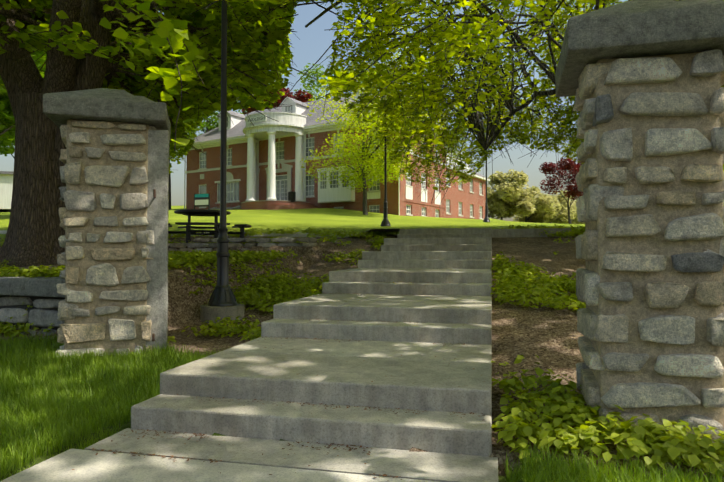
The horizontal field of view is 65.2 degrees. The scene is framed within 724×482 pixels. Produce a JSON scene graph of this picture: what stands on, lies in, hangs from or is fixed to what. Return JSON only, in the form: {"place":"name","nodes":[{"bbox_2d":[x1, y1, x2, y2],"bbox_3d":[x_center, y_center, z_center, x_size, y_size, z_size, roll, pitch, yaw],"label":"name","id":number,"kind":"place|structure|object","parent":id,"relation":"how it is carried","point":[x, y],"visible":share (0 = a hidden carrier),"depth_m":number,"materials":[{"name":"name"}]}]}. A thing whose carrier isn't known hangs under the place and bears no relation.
{"place":"outdoors","nodes":[
{"label":"outdoors","id":0,"kind":"place"},
{"bbox_2d":[0,174,12,211],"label":"house","id":1,"kind":"structure","parent":0,"point":[6,184],"depth_m":58.99,"materials":[{"name":"white paint"}]},
{"bbox_2d":[0,171,13,174],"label":"house roof","id":2,"kind":"structure","parent":1,"relation":"attached to","point":[7,172],"depth_m":58.79,"materials":[{"name":"grey"}]},
{"bbox_2d":[0,449,438,481],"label":"sidewalk","id":3,"kind":"structure","parent":0,"point":[91,466],"depth_m":2.69,"materials":[{"name":"grey concrete"}]},
{"bbox_2d":[71,244,488,480],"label":"fallen leaves","id":4,"kind":"object","parent":3,"relation":"on","point":[211,461],"visible":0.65,"depth_m":3.21,"materials":[{"name":"plant"}]},
{"bbox_2d":[184,88,489,219],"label":"building","id":5,"kind":"structure","parent":0,"point":[453,195],"depth_m":44.42,"materials":[{"name":"red brick"}]},
{"bbox_2d":[243,112,306,140],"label":"building portico","id":6,"kind":"structure","parent":5,"relation":"attached to","point":[292,123],"depth_m":43.36,"materials":[{"name":"white paint"}]},
{"bbox_2d":[186,125,483,219],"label":"building trim","id":7,"kind":"structure","parent":5,"relation":"attached to","point":[287,168],"depth_m":45.42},
{"bbox_2d":[194,91,487,178],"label":"building roof","id":8,"kind":"structure","parent":5,"relation":"attached to","point":[234,131],"depth_m":48.19,"materials":[{"name":"grey"}]},
{"bbox_2d":[231,103,469,170],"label":"building clapboard","id":9,"kind":"object","parent":5,"relation":"attached to","point":[300,109],"visible":0.17,"depth_m":50.36,"materials":[{"name":"white wood"}]},
{"bbox_2d":[0,205,723,481],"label":"ground","id":10,"kind":"structure","parent":0,"point":[548,336],"depth_m":7.42,"materials":[{"name":"green plant"}]},
{"bbox_2d":[0,144,14,157],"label":"tree","id":11,"kind":"object","parent":10,"relation":"on","point":[12,146],"depth_m":70.74,"materials":[{"name":"green plant"}]},
{"bbox_2d":[0,0,46,151],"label":"tree","id":12,"kind":"object","parent":10,"relation":"on","point":[7,119],"depth_m":31.68,"materials":[{"name":"green plant"}]},
{"bbox_2d":[0,295,64,335],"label":"back wall","id":13,"kind":"structure","parent":10,"relation":"on","point":[32,298],"depth_m":6.65,"materials":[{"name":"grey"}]},
{"bbox_2d":[0,276,64,297],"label":"slab wall","id":14,"kind":"structure","parent":13,"relation":"on","point":[29,286],"depth_m":6.45,"materials":[{"name":"stone"}]},
{"bbox_2d":[0,5,132,154],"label":"tree","id":15,"kind":"object","parent":10,"relation":"on","point":[5,152],"depth_m":40.76,"materials":[{"name":"green plant"}]},
{"bbox_2d":[55,121,155,357],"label":"pillar stones","id":16,"kind":"object","parent":10,"relation":"on","point":[104,274],"visible":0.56,"depth_m":5.53,"materials":[{"name":"grey stone"}]},
{"bbox_2d":[64,119,148,354],"bbox_3d":[-2.623,0.118,5.944,0.771,2.613,0.780,0,-1,-17],"label":"mortar","id":17,"kind":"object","parent":10,"relation":"on","point":[84,264],"visible":0.27,"depth_m":5.58,"materials":[{"name":"beige concrete"}]},
{"bbox_2d":[43,88,170,141],"bbox_3d":[-2.621,-1.379,5.982,1.114,0.403,1.109,0,-1,-17],"label":"pillar cap","id":18,"kind":"object","parent":17,"relation":"on","point":[97,104],"visible":0.56,"depth_m":5.50,"materials":[{"name":"grey stone"}]},
{"bbox_2d":[146,130,168,351],"bbox_3d":[-2.135,0.046,5.840,0.253,2.370,0.262,0,-1,-17],"label":"gate post","id":19,"kind":"object","parent":10,"relation":"on","point":[158,211],"visible":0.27,"depth_m":5.73,"materials":[{"name":"stone"}]},
{"bbox_2d":[152,189,155,341],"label":"pintles","id":20,"kind":"object","parent":19,"relation":"attached to","point":[154,196],"visible":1,"depth_m":5.66,"materials":[{"name":"grey metal"}]},
{"bbox_2d":[0,0,386,266],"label":"maple","id":21,"kind":"object","parent":10,"relation":"on","point":[176,33],"depth_m":9.74,"materials":[{"name":"green plant"}]},
{"bbox_2d":[169,74,218,209],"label":"tree","id":22,"kind":"object","parent":10,"relation":"on","point":[203,125],"depth_m":52.27,"materials":[{"name":"green plant"}]},
{"bbox_2d":[194,194,209,209],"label":"sign frame","id":23,"kind":"object","parent":10,"relation":"on","point":[202,198],"visible":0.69,"depth_m":42.18,"materials":[{"name":"black metal"}]},
{"bbox_2d":[195,199,207,204],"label":"sign","id":24,"kind":"object","parent":23,"relation":"attached to","point":[201,202],"visible":1,"depth_m":42.20,"materials":[{"name":"white"}]},
{"bbox_2d":[195,194,207,196],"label":"sign","id":25,"kind":"object","parent":23,"relation":"attached to","point":[201,195],"visible":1,"depth_m":42.22,"materials":[{"name":"teal metal"}]},
{"bbox_2d":[168,209,250,242],"bbox_3d":[-3.669,-0.306,13.025,2.199,0.750,2.199,0,-1,1],"label":"picnic table","id":26,"kind":"object","parent":10,"relation":"on","point":[189,232],"visible":0.77,"depth_m":12.78,"materials":[{"name":"black metal"}]},
{"bbox_2d":[178,101,247,147],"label":"tree","id":27,"kind":"object","parent":10,"relation":"on","point":[212,122],"depth_m":86.36,"materials":[{"name":"green plant"}]},
{"bbox_2d":[200,304,244,322],"bbox_3d":[-1.790,1.050,7.260,0.550,0.450,0.550,0,-1,1],"label":"lamp footing","id":28,"kind":"object","parent":10,"relation":"on","point":[207,312],"visible":0.25,"depth_m":7.04,"materials":[{"name":"grey concrete"}]},
{"bbox_2d":[208,0,236,306],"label":"lamp","id":29,"kind":"object","parent":10,"relation":"on","point":[222,295],"visible":1,"depth_m":7.26,"materials":[{"name":"black metal"}]},
{"bbox_2d":[168,237,316,252],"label":"retaining stones","id":30,"kind":"object","parent":10,"relation":"on","point":[211,246],"visible":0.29,"depth_m":11.49,"materials":[{"name":"grey stone"}]},
{"bbox_2d":[210,200,309,208],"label":"porch steps","id":31,"kind":"structure","parent":10,"relation":"on","point":[237,207],"depth_m":43.96,"materials":[{"name":"red brick"}]},
{"bbox_2d":[288,191,295,201],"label":"litter bin","id":32,"kind":"object","parent":31,"relation":"on","point":[291,196],"visible":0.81,"depth_m":42.91,"materials":[{"name":"black"}]},
{"bbox_2d":[241,88,312,114],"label":"tree","id":33,"kind":"object","parent":10,"relation":"on","point":[302,97],"depth_m":80.16,"materials":[{"name":"plant"}]},
{"bbox_2d":[0,228,570,237],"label":"retaining wall","id":34,"kind":"structure","parent":10,"relation":"on","point":[508,233],"depth_m":12.73,"materials":[{"name":"grey stone"}]},
{"bbox_2d":[85,428,498,481],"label":"apron","id":35,"kind":"object","parent":10,"relation":"on","point":[434,466],"visible":0.57,"depth_m":2.91,"materials":[{"name":"grey concrete"}]},
{"bbox_2d":[131,228,491,456],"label":"stairs","id":36,"kind":"structure","parent":10,"relation":"on","point":[329,375],"depth_m":3.87,"materials":[{"name":"grey concrete"}]},
{"bbox_2d":[293,63,384,101],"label":"tree","id":37,"kind":"object","parent":10,"relation":"on","point":[316,74],"depth_m":88.78,"materials":[{"name":"green plant"}]},
{"bbox_2d":[0,224,723,476],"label":"ground cover","id":38,"kind":"object","parent":10,"relation":"on","point":[646,436],"visible":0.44,"depth_m":4.00,"materials":[{"name":"green plant"}]},
{"bbox_2d":[181,0,723,210],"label":"beech","id":39,"kind":"object","parent":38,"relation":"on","point":[381,83],"depth_m":8.29,"materials":[{"name":"green plant"}]},
{"bbox_2d":[300,63,453,214],"bbox_3d":[1.315,-6.194,36.622,8.532,9.419,11.888,1,-1,-23],"label":"young tree","id":40,"kind":"object","parent":10,"relation":"on","point":[378,172],"depth_m":35.92,"materials":[{"name":"green plant"}]},
{"bbox_2d":[380,95,390,225],"bbox_3d":[0.832,-2.992,20.015,0.380,4.950,0.380,0,-1,1],"label":"lamp","id":41,"kind":"object","parent":10,"relation":"on","point":[385,221],"depth_m":19.96,"materials":[{"name":"black metal"}]},
{"bbox_2d":[483,129,489,221],"bbox_3d":[6.449,-3.450,29.336,0.380,4.950,0.380,0,-1,1],"label":"lamp","id":42,"kind":"object","parent":10,"relation":"on","point":[486,218],"depth_m":29.25,"materials":[{"name":"black metal"}]},
{"bbox_2d":[487,169,536,219],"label":"tree","id":43,"kind":"object","parent":10,"relation":"on","point":[508,194],"depth_m":76.47,"materials":[{"name":"green plant"}]},
{"bbox_2d":[513,190,561,222],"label":"bush","id":44,"kind":"object","parent":10,"relation":"on","point":[546,211],"depth_m":81.60,"materials":[{"name":"green plant"}]},
{"bbox_2d":[515,186,576,223],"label":"bush","id":45,"kind":"object","parent":10,"relation":"on","point":[561,217],"depth_m":89.58,"materials":[{"name":"green plant"}]},
{"bbox_2d":[539,158,582,223],"bbox_3d":[14.669,-3.335,39.711,4.406,5.261,4.763,0,-1,1],"label":"red maple","id":46,"kind":"object","parent":10,"relation":"on","point":[548,168],"depth_m":39.62,"materials":[{"name":"red plant"}]},
{"bbox_2d":[551,199,584,223],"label":"bush","id":47,"kind":"object","parent":10,"relation":"on","point":[574,220],"visible":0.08,"depth_m":96.16,"materials":[{"name":"green plant"}]},
{"bbox_2d":[573,49,723,442],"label":"pillar stones","id":48,"kind":"object","parent":10,"relation":"on","point":[616,145],"visible":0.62,"depth_m":3.07,"materials":[{"name":"grey stone"}]},
{"bbox_2d":[585,51,723,430],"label":"pillar","id":49,"kind":"structure","parent":10,"relation":"on","point":[636,309],"depth_m":3.10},
{"bbox_2d":[555,0,723,96],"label":"pillar cap","id":50,"kind":"object","parent":49,"relation":"on","point":[636,28],"visible":0.71,"depth_m":3.03,"materials":[{"name":"grey stone"}]},
{"bbox_2d":[0,330,723,481],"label":"grass","id":51,"kind":"structure","parent":0,"point":[66,414],"depth_m":3.69,"materials":[{"name":"green plant"}]},
{"bbox_2d":[0,0,723,222],"label":"sky","id":52,"kind":"structure","parent":0,"point":[308,44],"materials":[{"name":"blue"}]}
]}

